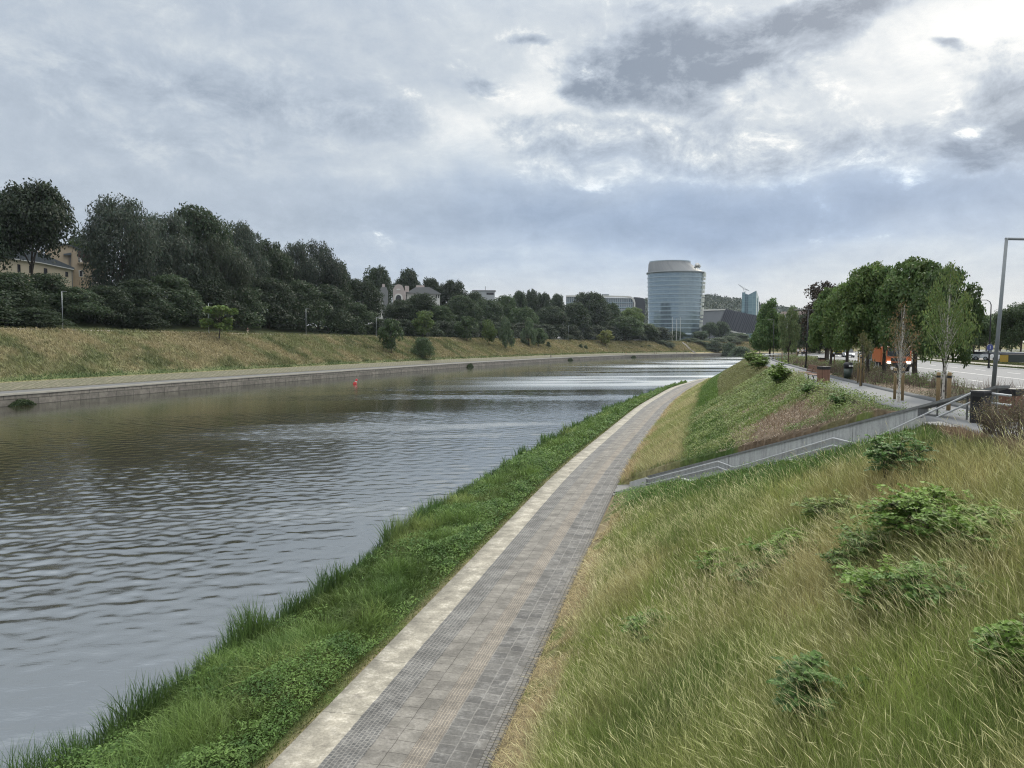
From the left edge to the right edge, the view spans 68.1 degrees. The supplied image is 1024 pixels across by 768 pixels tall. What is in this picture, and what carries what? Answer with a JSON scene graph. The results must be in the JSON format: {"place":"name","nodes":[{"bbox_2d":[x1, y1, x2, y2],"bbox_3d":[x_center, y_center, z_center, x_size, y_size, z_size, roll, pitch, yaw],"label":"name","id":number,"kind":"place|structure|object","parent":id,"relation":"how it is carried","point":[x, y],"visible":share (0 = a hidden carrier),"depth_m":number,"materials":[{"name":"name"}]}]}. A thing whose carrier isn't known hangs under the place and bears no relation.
{"place":"outdoors","nodes":[
{"label":"outdoors","id":0,"kind":"place"},
{"bbox_2d":[0,352,688,390],"bbox_3d":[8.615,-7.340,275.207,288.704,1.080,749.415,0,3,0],"label":"slab slope","id":1,"kind":"structure","parent":0,"point":[6,386],"depth_m":176.51,"materials":[{"name":"grey concrete"}]},
{"bbox_2d":[0,353,692,393],"bbox_3d":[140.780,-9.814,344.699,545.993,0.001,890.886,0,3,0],"label":"promenade","id":2,"kind":"structure","parent":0,"point":[31,390],"depth_m":165.04,"materials":[{"name":"grey concrete"}]},
{"bbox_2d":[0,355,742,767],"bbox_3d":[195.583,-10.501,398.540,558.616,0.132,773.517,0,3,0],"label":"river water","id":3,"kind":"structure","parent":0,"point":[154,535],"depth_m":50.27,"materials":[{"name":"grey liquid"}]},
{"bbox_2d":[267,378,707,767],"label":"river path","id":4,"kind":"structure","parent":0,"point":[438,680],"depth_m":22.60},
{"bbox_2d":[0,288,1023,390],"bbox_3d":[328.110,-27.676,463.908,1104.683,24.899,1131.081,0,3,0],"label":"bank ground","id":5,"kind":"structure","parent":0,"point":[99,325],"depth_m":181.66,"materials":[{"name":"green plant"}]},
{"bbox_2d":[0,220,17,270],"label":"broadleaf tree","id":6,"kind":"object","parent":5,"relation":"on","point":[4,250],"visible":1,"depth_m":173.59,"materials":[{"name":"green plant"}]},
{"bbox_2d":[0,290,26,323],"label":"dark shrub","id":7,"kind":"object","parent":5,"relation":"on","point":[5,300],"visible":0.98,"depth_m":153.51,"materials":[{"name":"green plant"}]},
{"bbox_2d":[0,271,61,319],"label":"dark shrub","id":8,"kind":"object","parent":5,"relation":"on","point":[11,282],"visible":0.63,"depth_m":163.13,"materials":[{"name":"green plant"}]},
{"bbox_2d":[0,307,74,328],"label":"dark shrub","id":9,"kind":"object","parent":5,"relation":"on","point":[45,316],"visible":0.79,"depth_m":158.87,"materials":[{"name":"green plant"}]},
{"bbox_2d":[0,250,74,288],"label":"long house","id":10,"kind":"structure","parent":5,"relation":"on","point":[44,265],"depth_m":224.09,"materials":[{"name":"beige paint"}]},
{"bbox_2d":[0,177,80,281],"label":"broadleaf tree","id":11,"kind":"object","parent":5,"relation":"on","point":[42,209],"visible":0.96,"depth_m":179.00,"materials":[{"name":"green plant"}]},
{"bbox_2d":[12,273,76,318],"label":"dark shrub","id":12,"kind":"object","parent":5,"relation":"on","point":[46,282],"visible":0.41,"depth_m":175.58,"materials":[{"name":"green plant"}]},
{"bbox_2d":[44,244,107,289],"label":"gabled house","id":13,"kind":"structure","parent":5,"relation":"on","point":[68,256],"depth_m":232.56,"materials":[{"name":"beige paint"}]},
{"bbox_2d":[40,286,113,323],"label":"dark shrub","id":14,"kind":"object","parent":5,"relation":"on","point":[78,306],"visible":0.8,"depth_m":176.54,"materials":[{"name":"green plant"}]},
{"bbox_2d":[73,284,142,325],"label":"dark shrub","id":15,"kind":"object","parent":5,"relation":"on","point":[111,294],"visible":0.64,"depth_m":186.03,"materials":[{"name":"green plant"}]},
{"bbox_2d":[71,192,162,300],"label":"willow tree","id":16,"kind":"object","parent":5,"relation":"on","point":[109,221],"visible":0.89,"depth_m":201.15,"materials":[{"name":"green plant"}]},
{"bbox_2d":[105,307,169,329],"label":"dark shrub","id":17,"kind":"object","parent":5,"relation":"on","point":[148,319],"visible":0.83,"depth_m":189.87,"materials":[{"name":"green plant"}]},
{"bbox_2d":[103,278,180,324],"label":"dark shrub","id":18,"kind":"object","parent":5,"relation":"on","point":[142,292],"visible":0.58,"depth_m":197.21,"materials":[{"name":"green plant"}]},
{"bbox_2d":[126,209,212,300],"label":"willow tree","id":19,"kind":"object","parent":5,"relation":"on","point":[167,265],"visible":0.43,"depth_m":222.72,"materials":[{"name":"green plant"}]},
{"bbox_2d":[150,273,217,326],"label":"dark shrub","id":20,"kind":"object","parent":5,"relation":"on","point":[183,298],"visible":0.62,"depth_m":210.09,"materials":[{"name":"green plant"}]},
{"bbox_2d":[166,201,235,283],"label":"broadleaf tree","id":21,"kind":"object","parent":5,"relation":"on","point":[200,226],"visible":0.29,"depth_m":237.20,"materials":[{"name":"green plant"}]},
{"bbox_2d":[175,276,245,326],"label":"dark shrub","id":22,"kind":"object","parent":5,"relation":"on","point":[208,286],"visible":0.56,"depth_m":223.45,"materials":[{"name":"green plant"}]},
{"bbox_2d":[199,305,238,338],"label":"sapling","id":23,"kind":"object","parent":5,"relation":"on","point":[218,311],"visible":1,"depth_m":202.54,"materials":[{"name":"green plant"}]},
{"bbox_2d":[187,235,256,321],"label":"willow tree","id":24,"kind":"object","parent":5,"relation":"on","point":[225,255],"visible":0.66,"depth_m":232.46,"materials":[{"name":"green plant"}]},
{"bbox_2d":[209,279,269,328],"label":"dark shrub","id":25,"kind":"object","parent":5,"relation":"on","point":[253,311],"visible":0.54,"depth_m":237.54,"materials":[{"name":"green plant"}]},
{"bbox_2d":[224,220,271,302],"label":"willow tree","id":26,"kind":"object","parent":5,"relation":"on","point":[244,237],"visible":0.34,"depth_m":259.81,"materials":[{"name":"green plant"}]},
{"bbox_2d":[235,276,305,329],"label":"dark shrub","id":27,"kind":"object","parent":5,"relation":"on","point":[276,300],"visible":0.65,"depth_m":255.14,"materials":[{"name":"green plant"}]},
{"bbox_2d":[251,238,295,293],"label":"broadleaf tree","id":28,"kind":"object","parent":5,"relation":"on","point":[280,262],"visible":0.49,"depth_m":272.26,"materials":[{"name":"green plant"}]},
{"bbox_2d":[264,279,333,331],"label":"dark shrub","id":29,"kind":"object","parent":5,"relation":"on","point":[302,290],"visible":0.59,"depth_m":269.58,"materials":[{"name":"green plant"}]},
{"bbox_2d":[273,239,325,325],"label":"willow tree","id":30,"kind":"object","parent":5,"relation":"on","point":[296,252],"visible":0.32,"depth_m":287.90,"materials":[{"name":"green plant"}]},
{"bbox_2d":[295,239,346,328],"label":"willow tree","id":31,"kind":"object","parent":5,"relation":"on","point":[330,264],"visible":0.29,"depth_m":296.77,"materials":[{"name":"green plant"}]},
{"bbox_2d":[307,284,355,332],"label":"dark shrub","id":32,"kind":"object","parent":5,"relation":"on","point":[333,295],"visible":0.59,"depth_m":285.37,"materials":[{"name":"green plant"}]},
{"bbox_2d":[325,302,380,334],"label":"dark shrub","id":33,"kind":"object","parent":5,"relation":"on","point":[360,317],"visible":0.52,"depth_m":301.21,"materials":[{"name":"green plant"}]},
{"bbox_2d":[350,278,385,322],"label":"broadleaf tree","id":34,"kind":"object","parent":5,"relation":"on","point":[366,293],"visible":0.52,"depth_m":318.13,"materials":[{"name":"green plant"}]},
{"bbox_2d":[377,318,403,352],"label":"tree","id":35,"kind":"object","parent":5,"relation":"on","point":[388,327],"visible":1,"depth_m":278.13,"materials":[{"name":"green plant"}]},
{"bbox_2d":[380,284,408,320],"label":"baroque house","id":36,"kind":"structure","parent":5,"relation":"on","point":[399,292],"depth_m":408.43,"materials":[{"name":"white paint"}]},
{"bbox_2d":[383,299,420,320],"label":"broadleaf tree","id":37,"kind":"object","parent":5,"relation":"on","point":[398,309],"visible":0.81,"depth_m":381.50,"materials":[{"name":"green plant"}]},
{"bbox_2d":[410,310,434,336],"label":"tree","id":38,"kind":"object","parent":5,"relation":"on","point":[424,323],"visible":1,"depth_m":331.10,"materials":[{"name":"green plant"}]},
{"bbox_2d":[406,292,439,319],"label":"broadleaf tree","id":39,"kind":"object","parent":5,"relation":"on","point":[424,301],"visible":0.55,"depth_m":386.36,"materials":[{"name":"green plant"}]},
{"bbox_2d":[410,337,436,357],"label":"bush","id":40,"kind":"object","parent":5,"relation":"on","point":[421,343],"visible":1,"depth_m":295.73,"materials":[{"name":"green plant"}]},
{"bbox_2d":[439,279,468,305],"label":"broadleaf tree","id":41,"kind":"object","parent":5,"relation":"on","point":[450,288],"visible":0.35,"depth_m":492.84,"materials":[{"name":"green plant"}]},
{"bbox_2d":[446,295,484,321],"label":"broadleaf tree","id":42,"kind":"object","parent":5,"relation":"on","point":[461,306],"visible":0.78,"depth_m":421.14,"materials":[{"name":"green plant"}]},
{"bbox_2d":[454,316,478,339],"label":"tree","id":43,"kind":"object","parent":5,"relation":"on","point":[464,327],"visible":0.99,"depth_m":369.05,"materials":[{"name":"green plant"}]},
{"bbox_2d":[476,298,503,324],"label":"broadleaf tree","id":44,"kind":"object","parent":5,"relation":"on","point":[492,309],"visible":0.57,"depth_m":445.29,"materials":[{"name":"green plant"}]},
{"bbox_2d":[498,316,515,348],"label":"weeping birch","id":45,"kind":"object","parent":5,"relation":"on","point":[505,332],"visible":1,"depth_m":395.08,"materials":[{"name":"green plant"}]},
{"bbox_2d":[508,307,539,324],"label":"broadleaf tree","id":46,"kind":"object","parent":5,"relation":"on","point":[518,317],"visible":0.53,"depth_m":490.37,"materials":[{"name":"green plant"}]},
{"bbox_2d":[535,305,569,329],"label":"broadleaf tree","id":47,"kind":"object","parent":5,"relation":"on","point":[550,314],"visible":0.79,"depth_m":520.26,"materials":[{"name":"green plant"}]},
{"bbox_2d":[560,302,591,330],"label":"broadleaf tree","id":48,"kind":"object","parent":5,"relation":"on","point":[577,313],"visible":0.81,"depth_m":552.48,"materials":[{"name":"green plant"}]},
{"bbox_2d":[573,291,613,325],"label":"broadleaf tree","id":49,"kind":"object","parent":5,"relation":"on","point":[592,302],"visible":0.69,"depth_m":594.72,"materials":[{"name":"green plant"}]},
{"bbox_2d":[566,294,644,338],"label":"office block","id":50,"kind":"structure","parent":5,"relation":"on","point":[623,304],"depth_m":699.72,"materials":[{"name":"grey glass"}]},
{"bbox_2d":[609,316,644,339],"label":"broadleaf tree","id":51,"kind":"object","parent":5,"relation":"on","point":[631,326],"visible":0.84,"depth_m":600.04,"materials":[{"name":"green plant"}]},
{"bbox_2d":[646,260,705,339],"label":"glass tower","id":52,"kind":"structure","parent":5,"relation":"on","point":[675,290],"depth_m":778.24,"materials":[{"name":"glass"}]},
{"bbox_2d":[0,0,1023,341],"label":"sky","id":53,"kind":"structure","parent":0,"point":[777,148],"materials":[{"name":"grey"}]},
{"bbox_2d":[115,349,1023,767],"bbox_3d":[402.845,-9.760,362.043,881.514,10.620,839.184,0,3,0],"label":"riverside ground","id":54,"kind":"structure","parent":0,"point":[693,459],"depth_m":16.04,"materials":[{"name":"green plant"}]},
{"bbox_2d":[0,380,686,767],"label":"bank grass","id":55,"kind":"structure","parent":54,"relation":"on","point":[194,722],"depth_m":23.47,"materials":[{"name":"green plant"}]},
{"bbox_2d":[39,383,674,767],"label":"bank weeds","id":56,"kind":"object","parent":54,"relation":"on","point":[95,752],"visible":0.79,"depth_m":20.74,"materials":[{"name":"green plant"}]},
{"bbox_2d":[486,507,623,767],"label":"cut hay","id":57,"kind":"object","parent":54,"relation":"on","point":[589,556],"visible":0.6,"depth_m":20.24,"materials":[{"name":"beige plant"}]},
{"bbox_2d":[619,608,679,644],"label":"meadow shrub","id":58,"kind":"object","parent":54,"relation":"on","point":[634,618],"visible":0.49,"depth_m":17.89,"materials":[{"name":"green plant"}]},
{"bbox_2d":[690,547,747,583],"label":"meadow shrub","id":59,"kind":"object","parent":54,"relation":"on","point":[707,563],"visible":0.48,"depth_m":19.49,"materials":[{"name":"green plant"}]},
{"bbox_2d":[618,359,875,483],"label":"slope grass","id":60,"kind":"structure","parent":54,"relation":"on","point":[665,434],"depth_m":56.35,"materials":[{"name":"green plant"}]},
{"bbox_2d":[729,558,773,588],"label":"meadow shrub","id":61,"kind":"object","parent":54,"relation":"on","point":[741,565],"visible":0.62,"depth_m":17.32,"materials":[{"name":"green plant"}]},
{"bbox_2d":[748,297,785,355],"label":"broadleaf tree","id":62,"kind":"object","parent":54,"relation":"on","point":[761,336],"visible":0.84,"depth_m":148.27,"materials":[{"name":"green plant"}]},
{"bbox_2d":[738,528,829,566],"bbox_3d":[6.541,3.888,17.793,2.028,0.842,1.719,-1,3,-26],"label":"meadow shrub","id":63,"kind":"object","parent":54,"relation":"on","point":[777,537],"visible":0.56,"depth_m":17.75,"materials":[{"name":"green plant"}]},
{"bbox_2d":[606,366,969,518],"bbox_3d":[13.227,2.845,47.456,13.124,7.251,47.412,1,3,11],"label":"ground cover","id":64,"kind":"object","parent":54,"relation":"on","point":[743,393],"visible":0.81,"depth_m":43.00,"materials":[{"name":"green plant"}]},
{"bbox_2d":[777,305,800,363],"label":"young tree","id":65,"kind":"object","parent":54,"relation":"on","point":[790,322],"visible":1,"depth_m":91.39,"materials":[{"name":"green plant"}]},
{"bbox_2d":[613,385,1011,494],"bbox_3d":[10.103,3.658,35.040,2.869,8.618,27.021,-1,3,-15],"label":"concrete stairway","id":66,"kind":"object","parent":54,"relation":"on","point":[844,434],"visible":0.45,"depth_m":30.52,"materials":[{"name":"concrete"}]},
{"bbox_2d":[766,649,871,726],"bbox_3d":[4.352,4.478,11.241,1.602,1.046,1.462,-2,4,-37],"label":"meadow shrub","id":67,"kind":"object","parent":54,"relation":"on","point":[793,677],"visible":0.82,"depth_m":11.05,"materials":[{"name":"green plant"}]},
{"bbox_2d":[806,287,852,369],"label":"chestnut tree","id":68,"kind":"object","parent":54,"relation":"on","point":[816,336],"visible":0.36,"depth_m":69.70,"materials":[{"name":"green plant"}]},
{"bbox_2d":[790,489,877,525],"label":"meadow shrub","id":69,"kind":"object","parent":54,"relation":"on","point":[813,508],"visible":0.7,"depth_m":18.26,"materials":[{"name":"green plant"}]},
{"bbox_2d":[818,284,857,361],"bbox_3d":[27.564,-4.546,62.055,4.643,7.625,4.777,1,3,4],"label":"chestnut tree","id":70,"kind":"object","parent":54,"relation":"on","point":[832,320],"visible":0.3,"depth_m":61.32,"materials":[{"name":"green plant"}]},
{"bbox_2d":[815,540,883,572],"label":"meadow shrub","id":71,"kind":"object","parent":54,"relation":"on","point":[833,558],"visible":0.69,"depth_m":15.02,"materials":[{"name":"green plant"}]},
{"bbox_2d":[831,260,892,374],"bbox_3d":[25.969,-4.706,55.117,5.189,8.642,4.673,2,3,27],"label":"chestnut tree","id":72,"kind":"object","parent":54,"relation":"on","point":[847,298],"visible":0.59,"depth_m":54.55,"materials":[{"name":"green plant"}]},
{"bbox_2d":[715,373,1023,452],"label":"bark mulch","id":73,"kind":"object","parent":54,"relation":"on","point":[907,389],"visible":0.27,"depth_m":38.59,"materials":[{"name":"brown plant"}]},
{"bbox_2d":[833,520,923,562],"bbox_3d":[7.356,3.132,15.240,1.829,0.804,1.720,1,3,12],"label":"meadow shrub","id":74,"kind":"object","parent":54,"relation":"on","point":[873,541],"visible":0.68,"depth_m":15.07,"materials":[{"name":"green plant"}]},
{"bbox_2d":[856,264,907,375],"bbox_3d":[27.008,-4.429,54.467,4.422,8.209,4.550,3,4,41],"label":"chestnut tree","id":75,"kind":"object","parent":54,"relation":"on","point":[870,318],"visible":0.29,"depth_m":53.58,"materials":[{"name":"green plant"}]},
{"bbox_2d":[758,351,1023,436],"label":"promenade","id":76,"kind":"structure","parent":54,"relation":"on","point":[932,416],"depth_m":30.67,"materials":[{"name":"concrete"}]},
{"bbox_2d":[852,330,875,385],"bbox_3d":[19.746,-1.394,42.636,1.238,3.294,1.228,1,3,8],"label":"young tree","id":77,"kind":"object","parent":76,"relation":"on","point":[862,340],"visible":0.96,"depth_m":42.47,"materials":[{"name":"green plant"}]},
{"bbox_2d":[882,298,922,401],"bbox_3d":[15.854,-1.304,30.838,1.582,4.359,1.594,1,3,16],"label":"young birch","id":78,"kind":"object","parent":76,"relation":"on","point":[900,355],"visible":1,"depth_m":30.82,"materials":[{"name":"green plant"}]},
{"bbox_2d":[917,260,980,405],"bbox_3d":[16.629,-1.844,28.898,2.151,5.666,2.003,2,4,32],"label":"young birch","id":79,"kind":"object","parent":76,"relation":"on","point":[945,334],"visible":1,"depth_m":28.65,"materials":[{"name":"green plant"}]},
{"bbox_2d":[767,352,1022,420],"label":"promenade kerb","id":80,"kind":"structure","parent":54,"relation":"on","point":[933,399],"depth_m":40.06,"materials":[{"name":"grey concrete"}]},
{"bbox_2d":[829,554,960,622],"bbox_3d":[6.526,3.395,12.712,2.160,0.940,2.733,0,3,0],"label":"meadow shrub","id":81,"kind":"object","parent":54,"relation":"on","point":[849,575],"visible":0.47,"depth_m":12.69,"materials":[{"name":"green plant"}]},
{"bbox_2d":[776,354,1022,405],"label":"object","id":82,"kind":"object","parent":54,"relation":"on","point":[876,374],"visible":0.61,"depth_m":47.41,"materials":[{"name":"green plant"}]},
{"bbox_2d":[860,431,943,483],"bbox_3d":[9.772,1.842,19.102,2.148,1.378,2.664,0,3,0],"label":"meadow shrub","id":83,"kind":"object","parent":54,"relation":"on","point":[880,455],"visible":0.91,"depth_m":18.88,"materials":[{"name":"green plant"}]},
{"bbox_2d":[875,256,943,380],"bbox_3d":[26.235,-4.258,49.337,5.839,8.374,5.259,-2,4,-36],"label":"chestnut tree","id":84,"kind":"object","parent":54,"relation":"on","point":[895,289],"visible":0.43,"depth_m":48.32,"materials":[{"name":"green plant"}]},
{"bbox_2d":[850,481,1006,542],"bbox_3d":[8.368,2.510,14.599,2.964,1.049,3.087,3,4,41],"label":"meadow shrub","id":85,"kind":"object","parent":54,"relation":"on","point":[891,517],"visible":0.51,"depth_m":14.71,"materials":[{"name":"green plant"}]},
{"bbox_2d":[870,556,1009,606],"bbox_3d":[6.968,3.179,12.305,2.270,0.708,2.189,0,3,0],"label":"meadow shrub","id":86,"kind":"object","parent":54,"relation":"on","point":[914,574],"visible":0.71,"depth_m":12.00,"materials":[{"name":"green plant"}]},
{"bbox_2d":[905,266,986,395],"bbox_3d":[19.985,-2.446,35.162,3.172,6.246,3.083,-1,4,-29],"label":"chestnut tree","id":87,"kind":"object","parent":54,"relation":"on","point":[917,305],"visible":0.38,"depth_m":34.64,"materials":[{"name":"green plant"}]},
{"bbox_2d":[904,497,1023,555],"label":"meadow shrub","id":88,"kind":"object","parent":54,"relation":"on","point":[953,514],"visible":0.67,"depth_m":13.07,"materials":[{"name":"green plant"}]},
{"bbox_2d":[970,390,992,423],"bbox_3d":[14.038,0.719,22.700,0.420,1.060,0.420,-1,3,-26],"label":"litter bin","id":89,"kind":"object","parent":54,"relation":"on","point":[976,395],"visible":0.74,"depth_m":22.58,"materials":[{"name":"black metal"}]},
{"bbox_2d":[968,613,1023,686],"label":"meadow shrub","id":90,"kind":"object","parent":54,"relation":"on","point":[1008,628],"visible":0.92,"depth_m":9.38,"materials":[{"name":"green plant"}]},
{"bbox_2d":[974,392,1023,438],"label":"dry shrub","id":91,"kind":"object","parent":54,"relation":"on","point":[993,420],"visible":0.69,"depth_m":18.94,"materials":[{"name":"brown plant"}]},
{"bbox_2d":[991,238,1023,401],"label":"street lamp","id":92,"kind":"object","parent":54,"relation":"on","point":[996,353],"visible":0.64,"depth_m":30.66,"materials":[{"name":"grey metal"}]},
{"bbox_2d":[992,302,1023,351],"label":"linden tree","id":93,"kind":"object","parent":54,"relation":"on","point":[1012,321],"visible":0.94,"depth_m":123.68,"materials":[{"name":"green plant"}]},
{"bbox_2d":[996,392,1023,445],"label":"dry shrub","id":94,"kind":"object","parent":54,"relation":"on","point":[1020,417],"visible":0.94,"depth_m":18.02,"materials":[{"name":"brown plant"}]},
{"bbox_2d":[645,300,759,339],"bbox_3d":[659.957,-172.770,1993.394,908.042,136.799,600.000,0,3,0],"label":"hills","id":95,"kind":"structure","parent":0,"point":[720,307],"depth_m":2018.16,"materials":[{"name":"green plant"}]},
{"bbox_2d":[643,293,806,339],"bbox_3d":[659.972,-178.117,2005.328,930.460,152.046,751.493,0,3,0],"label":"hill woods","id":96,"kind":"object","parent":95,"relation":"on","point":[729,301],"visible":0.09,"depth_m":2033.56,"materials":[{"name":"green plant"}]},
{"bbox_2d":[800,350,1023,388],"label":"road","id":97,"kind":"structure","parent":0,"point":[986,372],"depth_m":70.18,"materials":[{"name":"grey asphalt"}]},
{"bbox_2d":[799,280,837,358],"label":"broadleaf tree","id":98,"kind":"object","parent":97,"relation":"on","point":[815,291],"visible":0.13,"depth_m":119.44,"materials":[{"name":"green plant"}]},
{"bbox_2d":[872,346,912,370],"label":"lorry","id":99,"kind":"object","parent":97,"relation":"on","point":[877,355],"visible":0.4,"depth_m":72.37,"materials":[{"name":"orange paint"}]},
{"bbox_3d":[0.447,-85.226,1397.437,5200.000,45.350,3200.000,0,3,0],"label":"ground","id":100,"kind":"structure","parent":0,"visible":0},
{"bbox_2d":[363,264,394,304],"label":"broadleaf tree","id":101,"kind":"object","parent":100,"relation":"on","point":[378,276],"visible":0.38,"depth_m":441.30,"materials":[{"name":"green plant"}]},
{"bbox_2d":[392,267,421,299],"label":"broadleaf tree","id":102,"kind":"object","parent":100,"relation":"on","point":[408,278],"visible":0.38,"depth_m":484.42,"materials":[{"name":"green plant"}]},
{"bbox_2d":[700,309,756,337],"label":"concert hall","id":103,"kind":"structure","parent":100,"relation":"on","point":[740,322],"depth_m":847.77,"materials":[{"name":"metal"}]},
{"bbox_2d":[741,291,758,337],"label":"office tower","id":104,"kind":"structure","parent":100,"relation":"on","point":[750,303],"depth_m":1139.77,"materials":[{"name":"teal glass"}]},
{"label":"river bed","id":105,"kind":"structure","parent":0,"visible":0},
{"bbox_2d":[0,353,768,406],"bbox_3d":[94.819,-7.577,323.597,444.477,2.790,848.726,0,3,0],"label":"quay wall","id":106,"kind":"structure","parent":105,"relation":"on","point":[38,397],"depth_m":169.06,"materials":[{"name":"concrete"}]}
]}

